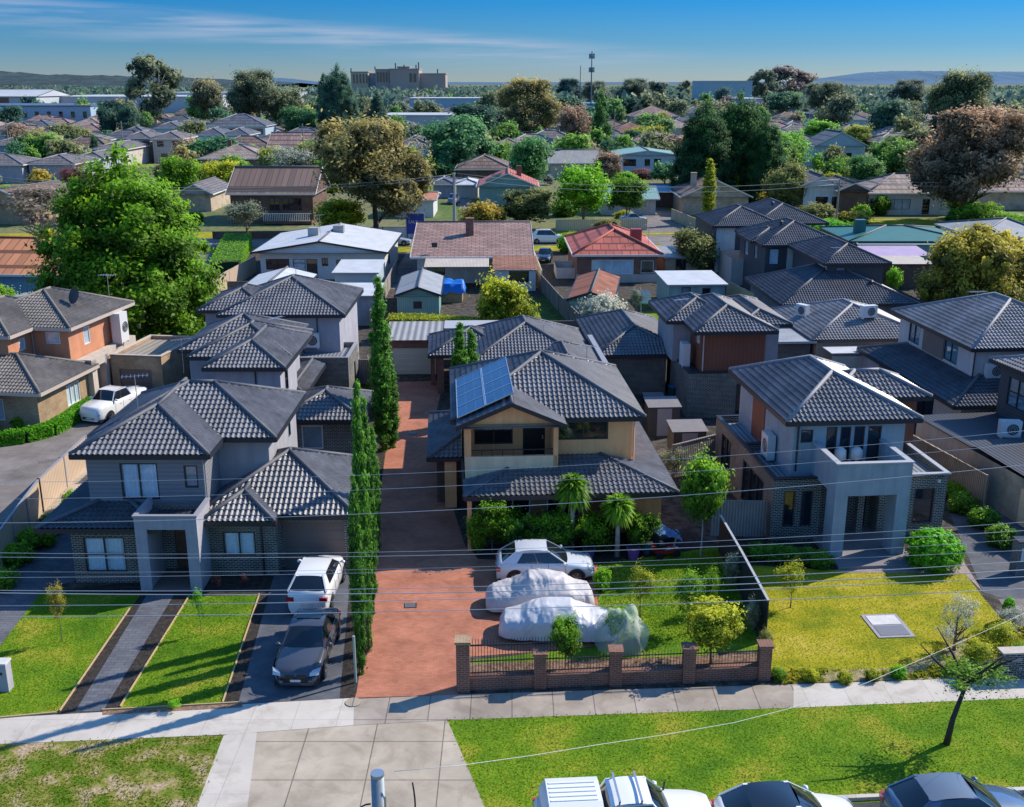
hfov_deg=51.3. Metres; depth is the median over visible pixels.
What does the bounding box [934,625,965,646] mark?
shrub
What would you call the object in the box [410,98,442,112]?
tree
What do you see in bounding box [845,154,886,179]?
tree
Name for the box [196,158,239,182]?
tree
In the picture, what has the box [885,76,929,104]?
tree
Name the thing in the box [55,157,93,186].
tree
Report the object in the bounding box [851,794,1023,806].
road
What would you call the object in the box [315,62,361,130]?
tree
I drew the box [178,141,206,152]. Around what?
tree
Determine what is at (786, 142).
tree
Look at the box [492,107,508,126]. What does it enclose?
tree
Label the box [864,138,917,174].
tree
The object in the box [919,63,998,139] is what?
tree
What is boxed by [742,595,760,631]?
shrub
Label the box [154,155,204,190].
tree
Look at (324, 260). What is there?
window
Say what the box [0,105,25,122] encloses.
tree
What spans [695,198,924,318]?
townhouse row
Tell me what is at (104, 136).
house
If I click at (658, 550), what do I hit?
mobility scooter
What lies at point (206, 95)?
tree
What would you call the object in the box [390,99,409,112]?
tree
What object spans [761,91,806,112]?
tree
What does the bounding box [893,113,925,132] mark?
tree
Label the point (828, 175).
shrub
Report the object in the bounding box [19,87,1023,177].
distant trees
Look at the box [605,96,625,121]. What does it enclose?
tree
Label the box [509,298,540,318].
shrub
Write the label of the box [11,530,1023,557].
overhead wire
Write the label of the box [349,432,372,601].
tree
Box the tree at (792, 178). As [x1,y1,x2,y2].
[760,158,810,207]
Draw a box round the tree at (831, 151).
[820,142,847,166]
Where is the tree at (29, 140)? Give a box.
[21,134,45,158]
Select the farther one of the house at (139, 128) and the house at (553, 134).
the house at (139, 128)
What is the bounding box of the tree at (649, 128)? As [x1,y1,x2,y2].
[623,124,666,133]
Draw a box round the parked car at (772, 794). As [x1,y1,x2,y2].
[710,781,853,806]
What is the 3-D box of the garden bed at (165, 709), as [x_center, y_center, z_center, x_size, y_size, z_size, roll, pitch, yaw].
[-11.882,10.677,37.336,4.841,0.001,0.329,-2,17,-5]
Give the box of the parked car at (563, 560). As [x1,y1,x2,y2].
[496,539,594,579]
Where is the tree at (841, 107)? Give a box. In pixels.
[815,93,861,125]
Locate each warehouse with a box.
[0,89,72,102]
[59,95,232,112]
[174,92,306,101]
[387,113,454,127]
[408,97,480,107]
[580,102,594,109]
[730,98,762,105]
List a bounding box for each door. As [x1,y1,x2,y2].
[120,369,152,388]
[161,153,172,158]
[175,530,188,568]
[283,521,345,566]
[391,348,435,373]
[523,428,544,454]
[657,409,671,435]
[682,433,697,441]
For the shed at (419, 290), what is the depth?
99.61 m
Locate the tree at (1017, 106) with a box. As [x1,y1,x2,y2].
[1005,101,1021,112]
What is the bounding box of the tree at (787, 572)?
[773,556,804,607]
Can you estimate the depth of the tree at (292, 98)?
441.88 m
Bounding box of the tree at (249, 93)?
[224,65,284,121]
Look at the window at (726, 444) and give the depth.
58.16 m
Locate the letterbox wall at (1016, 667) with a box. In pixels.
[995,646,1023,679]
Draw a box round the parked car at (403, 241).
[398,237,411,245]
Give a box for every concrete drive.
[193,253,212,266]
[390,252,416,288]
[458,198,473,211]
[638,207,694,232]
[657,241,675,245]
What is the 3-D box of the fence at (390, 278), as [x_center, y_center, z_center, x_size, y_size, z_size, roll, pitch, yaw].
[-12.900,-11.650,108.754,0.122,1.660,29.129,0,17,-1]
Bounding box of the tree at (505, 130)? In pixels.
[489,120,523,140]
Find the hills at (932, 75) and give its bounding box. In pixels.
[812,71,1023,81]
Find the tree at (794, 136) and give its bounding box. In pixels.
[781,124,813,165]
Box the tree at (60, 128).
[43,121,79,135]
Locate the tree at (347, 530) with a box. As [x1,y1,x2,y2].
[346,487,352,621]
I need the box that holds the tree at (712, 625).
[679,595,749,662]
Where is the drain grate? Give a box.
[404,603,416,607]
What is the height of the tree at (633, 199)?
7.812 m
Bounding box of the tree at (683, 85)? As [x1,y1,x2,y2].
[676,80,691,98]
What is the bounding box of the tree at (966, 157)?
[898,99,1023,209]
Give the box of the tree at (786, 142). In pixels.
[782,140,793,161]
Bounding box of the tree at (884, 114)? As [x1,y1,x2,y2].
[865,98,915,131]
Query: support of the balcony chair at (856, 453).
on the house at (804, 404)
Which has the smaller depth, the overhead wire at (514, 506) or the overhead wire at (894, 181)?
the overhead wire at (514, 506)
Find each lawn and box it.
[0,592,139,715]
[121,595,257,706]
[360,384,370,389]
[470,547,757,662]
[527,295,565,320]
[639,311,657,319]
[751,565,1001,682]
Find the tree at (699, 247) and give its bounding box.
[670,223,719,269]
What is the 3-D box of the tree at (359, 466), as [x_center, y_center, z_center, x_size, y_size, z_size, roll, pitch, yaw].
[-5.512,4.566,39.591,0.814,11.414,0.847,-14,22,-39]
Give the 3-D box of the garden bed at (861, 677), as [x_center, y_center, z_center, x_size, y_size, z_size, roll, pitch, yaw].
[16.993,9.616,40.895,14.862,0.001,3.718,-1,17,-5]
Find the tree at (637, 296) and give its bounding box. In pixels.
[629,288,644,309]
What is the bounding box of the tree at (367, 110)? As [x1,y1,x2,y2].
[359,103,370,118]
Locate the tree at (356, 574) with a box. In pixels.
[347,474,367,674]
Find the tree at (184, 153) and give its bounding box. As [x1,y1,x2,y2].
[167,144,202,163]
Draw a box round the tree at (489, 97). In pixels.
[474,88,498,109]
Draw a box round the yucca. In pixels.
[599,492,636,556]
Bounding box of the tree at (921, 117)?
[868,99,926,126]
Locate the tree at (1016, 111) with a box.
[1002,108,1023,119]
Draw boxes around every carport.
[247,266,317,284]
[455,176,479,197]
[643,183,674,206]
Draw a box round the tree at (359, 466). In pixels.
[350,379,376,652]
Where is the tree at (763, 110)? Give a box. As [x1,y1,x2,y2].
[756,104,770,121]
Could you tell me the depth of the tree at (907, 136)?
254.63 m
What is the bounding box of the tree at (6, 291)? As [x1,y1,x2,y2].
[0,283,20,295]
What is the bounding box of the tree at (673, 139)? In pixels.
[664,134,682,152]
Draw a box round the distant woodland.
[0,84,1023,115]
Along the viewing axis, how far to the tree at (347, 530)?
41.70 m
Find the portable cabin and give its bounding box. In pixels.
[654,270,728,297]
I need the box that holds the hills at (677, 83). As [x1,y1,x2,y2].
[273,78,1023,84]
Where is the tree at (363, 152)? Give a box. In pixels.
[300,109,436,228]
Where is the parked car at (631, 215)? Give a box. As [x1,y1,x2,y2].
[619,212,647,221]
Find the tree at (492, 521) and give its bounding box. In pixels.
[470,496,512,552]
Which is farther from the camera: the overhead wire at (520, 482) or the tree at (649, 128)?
the tree at (649, 128)
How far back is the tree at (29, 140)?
276.24 m
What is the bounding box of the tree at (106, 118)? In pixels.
[95,105,117,132]
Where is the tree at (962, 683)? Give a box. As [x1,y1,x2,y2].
[920,629,1020,745]
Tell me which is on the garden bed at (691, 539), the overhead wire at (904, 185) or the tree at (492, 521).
the tree at (492, 521)
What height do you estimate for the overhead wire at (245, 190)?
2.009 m
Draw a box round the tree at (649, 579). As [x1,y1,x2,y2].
[626,561,659,617]
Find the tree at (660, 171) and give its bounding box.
[649,160,676,182]
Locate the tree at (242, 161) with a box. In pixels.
[220,152,252,165]
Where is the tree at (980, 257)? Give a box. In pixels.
[909,220,1023,302]
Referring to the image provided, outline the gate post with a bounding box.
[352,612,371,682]
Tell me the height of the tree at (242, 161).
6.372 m
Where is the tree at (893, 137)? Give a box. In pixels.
[874,133,898,154]
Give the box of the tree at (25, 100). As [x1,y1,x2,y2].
[20,94,44,102]
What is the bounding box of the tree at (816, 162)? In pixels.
[810,152,823,172]
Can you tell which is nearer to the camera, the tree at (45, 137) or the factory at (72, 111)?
the tree at (45, 137)
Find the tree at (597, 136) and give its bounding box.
[584,127,613,147]
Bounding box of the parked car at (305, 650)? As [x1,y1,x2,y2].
[272,607,340,685]
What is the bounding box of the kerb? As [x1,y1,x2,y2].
[709,787,1023,801]
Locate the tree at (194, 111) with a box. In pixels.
[184,94,224,119]
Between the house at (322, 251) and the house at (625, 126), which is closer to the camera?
the house at (322, 251)
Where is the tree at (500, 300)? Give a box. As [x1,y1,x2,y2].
[469,266,532,319]
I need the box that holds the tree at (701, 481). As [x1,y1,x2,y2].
[677,438,734,556]
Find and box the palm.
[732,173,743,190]
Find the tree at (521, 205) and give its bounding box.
[497,186,556,222]
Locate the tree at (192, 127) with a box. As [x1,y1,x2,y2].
[173,118,206,139]
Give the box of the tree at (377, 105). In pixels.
[366,90,388,120]
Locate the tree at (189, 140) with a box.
[170,135,195,149]
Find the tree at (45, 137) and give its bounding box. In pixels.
[32,130,62,157]
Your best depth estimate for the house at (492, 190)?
191.02 m
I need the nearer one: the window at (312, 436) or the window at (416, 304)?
the window at (312, 436)
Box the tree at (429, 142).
[426,133,490,164]
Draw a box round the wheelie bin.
[668,384,675,395]
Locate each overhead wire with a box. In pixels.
[0,539,1021,571]
[0,550,1022,577]
[0,561,1023,590]
[0,576,1023,605]
[2,174,452,187]
[3,177,451,190]
[4,588,1023,616]
[7,570,1021,594]
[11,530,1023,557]
[23,465,1020,522]
[36,443,1023,498]
[36,522,1021,553]
[65,431,1018,481]
[455,178,834,191]
[456,173,835,186]
[840,179,936,182]
[847,183,1023,186]
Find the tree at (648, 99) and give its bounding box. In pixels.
[632,89,674,110]
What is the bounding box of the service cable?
[394,613,1023,771]
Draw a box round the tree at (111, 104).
[94,97,138,122]
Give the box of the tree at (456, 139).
[410,108,501,174]
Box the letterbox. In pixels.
[0,658,13,691]
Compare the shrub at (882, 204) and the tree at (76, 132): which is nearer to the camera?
the shrub at (882, 204)
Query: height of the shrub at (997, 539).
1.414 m
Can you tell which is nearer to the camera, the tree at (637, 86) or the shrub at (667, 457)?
the shrub at (667, 457)
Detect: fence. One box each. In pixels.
[0,435,86,568]
[213,256,256,292]
[227,281,247,288]
[358,359,368,383]
[367,355,373,389]
[369,259,397,328]
[371,227,413,237]
[454,635,774,692]
[534,251,541,275]
[538,271,581,320]
[553,321,577,326]
[556,219,646,230]
[671,208,695,228]
[671,434,715,477]
[710,500,766,536]
[726,280,754,296]
[912,434,988,508]
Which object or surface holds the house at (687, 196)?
on the ground at (213, 221)
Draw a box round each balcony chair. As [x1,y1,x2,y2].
[834,447,845,460]
[850,446,862,460]
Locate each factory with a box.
[0,103,107,121]
[692,81,752,103]
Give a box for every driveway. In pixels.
[0,421,106,524]
[0,521,75,644]
[239,567,349,703]
[356,381,598,693]
[946,503,1023,598]
[999,599,1023,626]
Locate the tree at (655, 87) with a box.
[647,80,670,96]
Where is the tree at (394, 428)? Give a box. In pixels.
[388,356,400,448]
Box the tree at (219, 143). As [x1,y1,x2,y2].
[206,133,241,152]
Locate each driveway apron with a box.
[197,732,256,806]
[248,720,483,806]
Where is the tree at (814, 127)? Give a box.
[797,118,843,136]
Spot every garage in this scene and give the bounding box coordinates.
[387,320,497,373]
[430,175,457,197]
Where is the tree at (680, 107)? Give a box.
[663,99,690,115]
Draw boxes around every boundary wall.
[212,231,286,238]
[718,515,769,636]
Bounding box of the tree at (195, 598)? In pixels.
[191,587,204,634]
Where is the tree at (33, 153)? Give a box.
[22,145,41,157]
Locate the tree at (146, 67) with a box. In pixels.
[123,49,185,129]
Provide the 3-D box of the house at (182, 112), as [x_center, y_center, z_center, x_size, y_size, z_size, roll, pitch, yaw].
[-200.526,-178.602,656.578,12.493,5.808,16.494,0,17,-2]
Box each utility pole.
[299,124,305,165]
[446,173,461,220]
[614,111,617,139]
[832,179,846,218]
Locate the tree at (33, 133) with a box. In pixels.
[9,128,44,144]
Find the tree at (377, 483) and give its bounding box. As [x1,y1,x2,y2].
[367,424,381,554]
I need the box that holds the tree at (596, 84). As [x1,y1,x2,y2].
[581,80,612,99]
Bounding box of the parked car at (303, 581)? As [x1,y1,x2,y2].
[286,555,345,612]
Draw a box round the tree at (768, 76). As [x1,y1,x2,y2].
[747,66,779,102]
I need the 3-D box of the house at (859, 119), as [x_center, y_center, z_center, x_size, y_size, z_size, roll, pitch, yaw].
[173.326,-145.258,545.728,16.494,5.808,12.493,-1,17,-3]
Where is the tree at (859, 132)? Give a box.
[842,123,874,146]
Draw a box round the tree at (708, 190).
[698,158,717,211]
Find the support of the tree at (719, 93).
on the ground at (213, 221)
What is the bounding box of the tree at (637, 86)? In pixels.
[613,77,652,101]
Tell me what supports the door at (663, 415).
in the garden shed at (659, 411)
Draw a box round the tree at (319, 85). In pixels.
[313,72,324,119]
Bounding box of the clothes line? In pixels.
[632,288,650,312]
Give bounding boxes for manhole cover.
[345,698,360,706]
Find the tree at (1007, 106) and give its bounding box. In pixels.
[1001,103,1022,115]
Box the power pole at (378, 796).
[361,769,415,806]
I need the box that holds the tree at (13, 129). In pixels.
[0,121,31,138]
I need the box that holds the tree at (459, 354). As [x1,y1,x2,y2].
[448,321,469,372]
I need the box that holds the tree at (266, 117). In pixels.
[263,112,282,125]
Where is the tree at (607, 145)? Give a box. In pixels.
[598,137,622,153]
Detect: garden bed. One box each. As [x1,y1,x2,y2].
[57,592,145,712]
[74,575,273,595]
[102,703,241,714]
[105,595,191,708]
[224,593,268,701]
[340,445,384,698]
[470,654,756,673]
[472,529,717,564]
[737,539,834,569]
[778,628,1022,682]
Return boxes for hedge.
[0,396,92,446]
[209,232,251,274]
[386,312,481,329]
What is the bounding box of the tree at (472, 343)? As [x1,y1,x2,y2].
[465,329,478,362]
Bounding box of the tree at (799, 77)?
[763,63,819,93]
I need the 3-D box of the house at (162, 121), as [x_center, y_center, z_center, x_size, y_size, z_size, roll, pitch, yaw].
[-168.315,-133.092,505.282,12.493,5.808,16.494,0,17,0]
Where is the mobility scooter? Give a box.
[649,529,681,560]
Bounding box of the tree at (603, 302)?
[573,289,627,319]
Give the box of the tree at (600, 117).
[591,88,613,138]
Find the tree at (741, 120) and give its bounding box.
[716,87,766,189]
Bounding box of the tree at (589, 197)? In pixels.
[552,156,614,218]
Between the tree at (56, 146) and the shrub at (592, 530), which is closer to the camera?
the shrub at (592, 530)
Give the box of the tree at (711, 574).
[701,560,723,599]
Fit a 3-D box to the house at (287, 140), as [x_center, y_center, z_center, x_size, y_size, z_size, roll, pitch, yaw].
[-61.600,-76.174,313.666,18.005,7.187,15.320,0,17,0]
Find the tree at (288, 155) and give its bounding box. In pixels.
[257,145,317,165]
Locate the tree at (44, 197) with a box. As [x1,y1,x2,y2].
[1,182,62,234]
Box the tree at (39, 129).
[31,126,50,134]
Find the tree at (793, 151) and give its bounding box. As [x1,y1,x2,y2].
[780,132,806,167]
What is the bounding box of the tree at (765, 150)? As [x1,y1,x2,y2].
[737,111,788,202]
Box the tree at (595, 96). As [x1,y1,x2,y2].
[592,89,609,101]
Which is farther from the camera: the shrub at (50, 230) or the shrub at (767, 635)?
the shrub at (50, 230)
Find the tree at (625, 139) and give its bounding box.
[611,132,636,147]
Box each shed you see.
[14,291,32,296]
[331,259,385,282]
[343,283,383,325]
[394,267,444,316]
[566,268,620,312]
[643,396,681,436]
[656,246,697,270]
[667,419,707,455]
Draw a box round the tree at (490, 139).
[484,130,499,144]
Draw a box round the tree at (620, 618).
[598,602,639,643]
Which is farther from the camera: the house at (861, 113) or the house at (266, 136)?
the house at (861, 113)
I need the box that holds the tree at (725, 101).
[717,99,736,108]
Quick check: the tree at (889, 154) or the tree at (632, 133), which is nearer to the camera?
the tree at (889, 154)
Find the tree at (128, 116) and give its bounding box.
[113,104,138,129]
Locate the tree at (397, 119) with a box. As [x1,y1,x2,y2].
[390,113,408,135]
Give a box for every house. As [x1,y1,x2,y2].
[0,121,34,128]
[0,127,30,140]
[0,136,20,152]
[0,153,40,182]
[0,180,68,224]
[0,236,64,293]
[0,274,192,429]
[21,125,45,129]
[23,115,55,122]
[25,153,100,179]
[31,119,63,127]
[34,130,63,138]
[47,117,74,124]
[64,131,115,140]
[68,118,118,130]
[71,136,115,151]
[77,122,102,133]
[81,149,128,171]
[90,139,152,164]
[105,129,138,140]
[128,125,155,131]
[150,118,171,128]
[161,113,172,117]
[166,115,191,121]
[172,109,194,117]
[177,176,230,211]
[182,118,209,122]
[196,140,264,165]
[225,166,330,223]
[234,135,267,149]
[235,141,260,147]
[250,214,402,278]
[262,130,283,139]
[266,132,318,150]
[288,127,317,131]
[396,191,440,216]
[399,124,411,139]
[399,135,431,156]
[410,217,537,290]
[426,335,679,550]
[427,315,599,392]
[454,153,510,178]
[476,165,539,204]
[498,137,518,147]
[512,133,557,141]
[513,140,557,163]
[520,126,547,134]
[537,130,566,140]
[546,148,598,178]
[547,124,560,130]
[554,223,664,281]
[575,292,816,417]
[597,186,659,214]
[607,120,622,126]
[610,146,682,173]
[611,128,622,139]
[612,121,644,132]
[626,105,679,121]
[629,131,667,140]
[668,119,685,135]
[669,172,752,214]
[674,116,688,120]
[685,106,697,115]
[714,354,950,569]
[758,118,785,123]
[768,121,786,127]
[770,298,899,369]
[771,111,794,119]
[781,124,807,132]
[782,120,806,125]
[789,114,813,124]
[790,169,843,209]
[802,108,816,115]
[802,129,868,166]
[819,219,959,287]
[829,174,872,216]
[839,124,851,129]
[847,114,868,125]
[855,111,870,117]
[856,290,1023,414]
[857,172,950,214]
[865,132,903,150]
[867,126,895,136]
[915,354,1023,527]
[934,217,1023,242]
[972,175,1023,209]
[1011,152,1023,174]
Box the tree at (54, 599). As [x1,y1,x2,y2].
[44,581,67,640]
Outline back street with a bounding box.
[194,235,677,247]
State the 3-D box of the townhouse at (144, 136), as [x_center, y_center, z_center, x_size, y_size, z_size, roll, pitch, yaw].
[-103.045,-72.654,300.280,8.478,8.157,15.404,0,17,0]
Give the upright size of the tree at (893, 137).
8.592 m
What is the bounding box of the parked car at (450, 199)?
[447,193,459,203]
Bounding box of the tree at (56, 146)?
[44,135,91,156]
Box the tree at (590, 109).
[585,106,595,115]
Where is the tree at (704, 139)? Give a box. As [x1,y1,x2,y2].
[666,96,738,187]
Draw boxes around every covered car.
[485,568,594,611]
[499,597,617,643]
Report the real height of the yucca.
3.180 m
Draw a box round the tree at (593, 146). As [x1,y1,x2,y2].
[582,141,601,152]
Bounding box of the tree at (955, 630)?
[939,591,981,650]
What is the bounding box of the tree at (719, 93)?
[712,87,731,100]
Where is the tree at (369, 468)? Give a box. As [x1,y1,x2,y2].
[359,396,378,614]
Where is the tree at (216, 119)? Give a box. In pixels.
[205,117,222,128]
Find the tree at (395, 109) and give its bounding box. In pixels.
[387,105,405,112]
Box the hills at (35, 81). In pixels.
[0,71,316,88]
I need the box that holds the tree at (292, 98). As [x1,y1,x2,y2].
[265,82,310,120]
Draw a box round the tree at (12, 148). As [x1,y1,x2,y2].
[4,139,29,155]
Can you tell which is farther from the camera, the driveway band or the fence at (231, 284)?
the fence at (231, 284)
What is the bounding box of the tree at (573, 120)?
[555,102,591,137]
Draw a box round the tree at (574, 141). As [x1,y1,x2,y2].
[549,131,595,148]
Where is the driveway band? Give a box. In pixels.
[355,689,457,698]
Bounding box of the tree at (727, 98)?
[720,94,737,102]
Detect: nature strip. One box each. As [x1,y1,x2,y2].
[0,227,940,237]
[0,735,223,806]
[195,245,660,252]
[448,698,1023,806]
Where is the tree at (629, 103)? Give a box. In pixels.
[621,94,638,117]
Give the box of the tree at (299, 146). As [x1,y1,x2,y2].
[292,139,313,165]
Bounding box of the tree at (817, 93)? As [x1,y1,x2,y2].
[800,79,855,108]
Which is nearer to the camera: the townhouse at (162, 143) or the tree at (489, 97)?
the townhouse at (162, 143)
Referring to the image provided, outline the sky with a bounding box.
[0,0,1023,81]
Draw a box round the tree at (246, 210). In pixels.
[218,200,273,232]
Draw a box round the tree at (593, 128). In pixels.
[565,125,595,137]
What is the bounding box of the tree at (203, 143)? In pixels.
[189,136,213,160]
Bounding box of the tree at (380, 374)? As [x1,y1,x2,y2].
[366,275,396,451]
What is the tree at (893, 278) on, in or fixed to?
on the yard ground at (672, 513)
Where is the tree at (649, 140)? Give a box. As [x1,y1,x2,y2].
[636,127,673,151]
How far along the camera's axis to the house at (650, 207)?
176.64 m
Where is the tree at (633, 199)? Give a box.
[605,177,653,215]
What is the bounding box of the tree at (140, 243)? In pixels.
[18,138,228,340]
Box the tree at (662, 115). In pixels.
[658,110,673,120]
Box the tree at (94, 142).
[88,134,98,151]
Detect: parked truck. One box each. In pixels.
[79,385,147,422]
[532,771,711,806]
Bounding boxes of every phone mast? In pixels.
[579,66,580,99]
[589,54,594,106]
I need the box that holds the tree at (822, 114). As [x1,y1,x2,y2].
[811,104,835,123]
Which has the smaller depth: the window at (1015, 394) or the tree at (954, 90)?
the window at (1015, 394)
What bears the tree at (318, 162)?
on the ground at (213, 221)
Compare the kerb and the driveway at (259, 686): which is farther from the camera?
the driveway at (259, 686)
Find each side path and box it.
[42,469,87,514]
[838,562,982,591]
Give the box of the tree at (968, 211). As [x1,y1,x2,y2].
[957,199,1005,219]
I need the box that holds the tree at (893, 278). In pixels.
[885,266,903,288]
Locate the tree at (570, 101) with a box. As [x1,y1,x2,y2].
[556,93,586,113]
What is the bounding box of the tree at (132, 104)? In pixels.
[119,98,140,123]
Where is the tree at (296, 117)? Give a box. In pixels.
[277,105,318,130]
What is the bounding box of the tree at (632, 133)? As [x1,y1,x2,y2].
[624,129,641,136]
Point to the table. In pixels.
(652, 394)
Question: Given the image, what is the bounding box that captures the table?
[642,392,663,405]
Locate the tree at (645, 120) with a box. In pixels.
[629,112,659,126]
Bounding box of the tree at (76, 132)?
[63,124,93,139]
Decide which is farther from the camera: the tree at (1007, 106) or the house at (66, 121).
the tree at (1007, 106)
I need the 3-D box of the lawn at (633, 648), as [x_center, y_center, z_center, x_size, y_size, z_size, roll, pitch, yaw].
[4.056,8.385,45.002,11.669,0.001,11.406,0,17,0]
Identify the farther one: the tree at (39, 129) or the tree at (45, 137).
the tree at (39, 129)
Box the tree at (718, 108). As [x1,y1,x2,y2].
[695,99,728,119]
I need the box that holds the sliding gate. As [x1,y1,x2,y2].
[470,637,571,672]
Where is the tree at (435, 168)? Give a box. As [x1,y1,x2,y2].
[422,155,438,174]
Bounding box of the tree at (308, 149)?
[301,139,319,165]
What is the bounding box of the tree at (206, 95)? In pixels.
[188,72,226,117]
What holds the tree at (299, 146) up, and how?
on the ground at (213, 221)
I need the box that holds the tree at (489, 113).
[447,102,501,132]
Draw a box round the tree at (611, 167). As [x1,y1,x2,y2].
[590,149,623,182]
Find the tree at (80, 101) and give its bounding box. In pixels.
[74,97,94,104]
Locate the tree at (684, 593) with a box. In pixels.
[671,565,712,632]
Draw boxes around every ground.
[0,85,1023,247]
[0,251,1020,739]
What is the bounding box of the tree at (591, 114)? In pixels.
[586,110,594,125]
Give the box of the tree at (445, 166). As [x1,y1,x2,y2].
[435,156,455,175]
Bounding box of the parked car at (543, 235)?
[532,228,560,243]
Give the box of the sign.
[405,213,424,237]
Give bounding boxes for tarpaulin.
[441,278,465,302]
[651,524,681,545]
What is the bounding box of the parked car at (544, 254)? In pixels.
[536,248,552,261]
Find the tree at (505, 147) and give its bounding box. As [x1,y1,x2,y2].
[491,139,512,160]
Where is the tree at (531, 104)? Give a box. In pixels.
[493,73,564,132]
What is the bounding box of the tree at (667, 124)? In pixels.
[649,118,677,134]
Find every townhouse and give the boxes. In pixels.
[34,374,376,590]
[121,130,162,161]
[149,130,197,162]
[153,121,183,132]
[171,267,373,453]
[195,126,230,141]
[206,113,277,136]
[222,127,260,138]
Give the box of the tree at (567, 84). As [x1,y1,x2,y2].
[555,78,583,98]
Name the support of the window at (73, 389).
in the house at (62, 350)
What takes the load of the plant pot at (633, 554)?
on the garden bed at (691, 539)
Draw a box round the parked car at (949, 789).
[879,772,1023,806]
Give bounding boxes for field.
[837,219,945,227]
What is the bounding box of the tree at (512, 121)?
[503,118,518,130]
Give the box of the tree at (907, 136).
[883,125,936,170]
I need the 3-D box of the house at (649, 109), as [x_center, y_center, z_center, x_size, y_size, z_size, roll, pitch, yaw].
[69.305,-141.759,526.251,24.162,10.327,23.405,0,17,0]
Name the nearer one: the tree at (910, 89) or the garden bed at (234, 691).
the garden bed at (234, 691)
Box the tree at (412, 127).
[408,122,422,136]
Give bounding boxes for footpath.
[0,698,353,743]
[353,684,793,724]
[794,677,1023,707]
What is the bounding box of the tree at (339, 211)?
[307,194,368,225]
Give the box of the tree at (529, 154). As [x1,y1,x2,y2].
[505,130,556,179]
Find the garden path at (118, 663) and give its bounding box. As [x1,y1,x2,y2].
[75,595,173,711]
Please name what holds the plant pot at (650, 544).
on the garden bed at (691, 539)
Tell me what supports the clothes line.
on the lawn at (652, 313)
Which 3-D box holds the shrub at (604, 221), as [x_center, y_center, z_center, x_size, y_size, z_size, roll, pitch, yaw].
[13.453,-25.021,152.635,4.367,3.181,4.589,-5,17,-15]
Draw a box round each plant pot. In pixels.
[582,546,595,559]
[627,545,639,559]
[642,539,652,553]
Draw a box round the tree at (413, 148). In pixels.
[405,145,420,156]
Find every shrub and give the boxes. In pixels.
[0,565,22,591]
[1,539,37,568]
[7,416,25,427]
[15,525,61,549]
[25,167,54,183]
[34,227,55,236]
[37,508,52,523]
[59,488,74,502]
[166,697,181,708]
[184,210,205,222]
[211,573,221,586]
[240,573,248,584]
[256,145,293,165]
[327,183,338,192]
[457,198,507,220]
[463,509,488,552]
[492,503,526,545]
[504,522,533,545]
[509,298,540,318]
[519,508,551,538]
[523,510,573,549]
[535,507,578,547]
[541,175,554,184]
[550,199,581,217]
[555,230,575,252]
[567,506,615,555]
[579,514,614,553]
[588,217,620,228]
[590,565,611,592]
[610,171,638,183]
[613,210,631,218]
[623,501,665,551]
[630,167,652,179]
[658,446,688,477]
[722,552,740,587]
[741,541,768,560]
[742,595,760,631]
[755,192,766,200]
[759,625,774,641]
[762,542,784,563]
[771,666,786,681]
[777,544,801,565]
[795,201,840,219]
[796,546,815,566]
[802,668,819,682]
[807,218,853,231]
[808,548,836,570]
[820,155,852,175]
[823,173,839,177]
[836,669,854,685]
[837,210,874,224]
[851,204,874,219]
[863,667,881,681]
[867,194,892,215]
[887,665,906,679]
[903,526,966,573]
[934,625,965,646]
[943,200,980,214]
[944,208,960,220]
[945,480,965,497]
[946,490,982,515]
[954,633,999,670]
[965,505,1002,529]
[980,618,1021,655]
[983,202,1004,211]
[984,521,1020,549]
[993,602,1023,631]
[994,212,1023,222]
[1001,596,1015,619]
[1005,640,1023,646]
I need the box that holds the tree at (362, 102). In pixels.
[356,96,372,112]
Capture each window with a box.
[0,399,5,420]
[18,337,25,350]
[45,332,60,343]
[66,380,80,406]
[83,325,90,344]
[83,537,127,571]
[119,463,159,498]
[157,141,163,146]
[183,465,198,487]
[222,532,256,555]
[266,259,289,269]
[269,198,279,209]
[282,198,301,209]
[285,370,288,388]
[293,259,305,270]
[301,426,323,448]
[306,259,317,277]
[322,258,327,265]
[413,301,421,308]
[427,267,444,274]
[474,428,512,443]
[503,500,529,517]
[509,271,528,281]
[547,499,576,516]
[558,422,607,439]
[591,260,633,273]
[623,159,635,165]
[641,260,653,272]
[644,159,649,165]
[665,358,670,386]
[675,259,685,270]
[682,287,690,293]
[702,288,710,293]
[720,433,730,472]
[735,383,740,413]
[741,459,763,499]
[744,241,747,254]
[754,245,756,259]
[768,249,778,264]
[782,491,795,526]
[799,491,812,525]
[800,430,812,442]
[815,197,827,205]
[825,427,837,454]
[831,197,836,209]
[836,267,845,270]
[839,426,851,461]
[852,426,864,461]
[862,496,866,524]
[865,426,881,460]
[890,199,910,208]
[908,323,919,344]
[911,488,934,522]
[916,398,933,414]
[921,199,929,213]
[940,199,950,208]
[943,340,958,364]
[1006,376,1023,411]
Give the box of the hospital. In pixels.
[350,62,447,91]
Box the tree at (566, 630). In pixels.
[546,610,585,668]
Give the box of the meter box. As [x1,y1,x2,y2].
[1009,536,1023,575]
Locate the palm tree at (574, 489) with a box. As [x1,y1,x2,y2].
[553,472,591,549]
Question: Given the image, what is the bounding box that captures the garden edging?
[0,593,259,717]
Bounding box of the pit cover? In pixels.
[860,614,915,637]
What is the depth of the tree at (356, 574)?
38.28 m
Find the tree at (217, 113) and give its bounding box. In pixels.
[206,108,232,120]
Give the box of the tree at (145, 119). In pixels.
[139,110,154,127]
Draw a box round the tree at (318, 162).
[311,158,325,168]
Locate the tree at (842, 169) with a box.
[829,161,849,177]

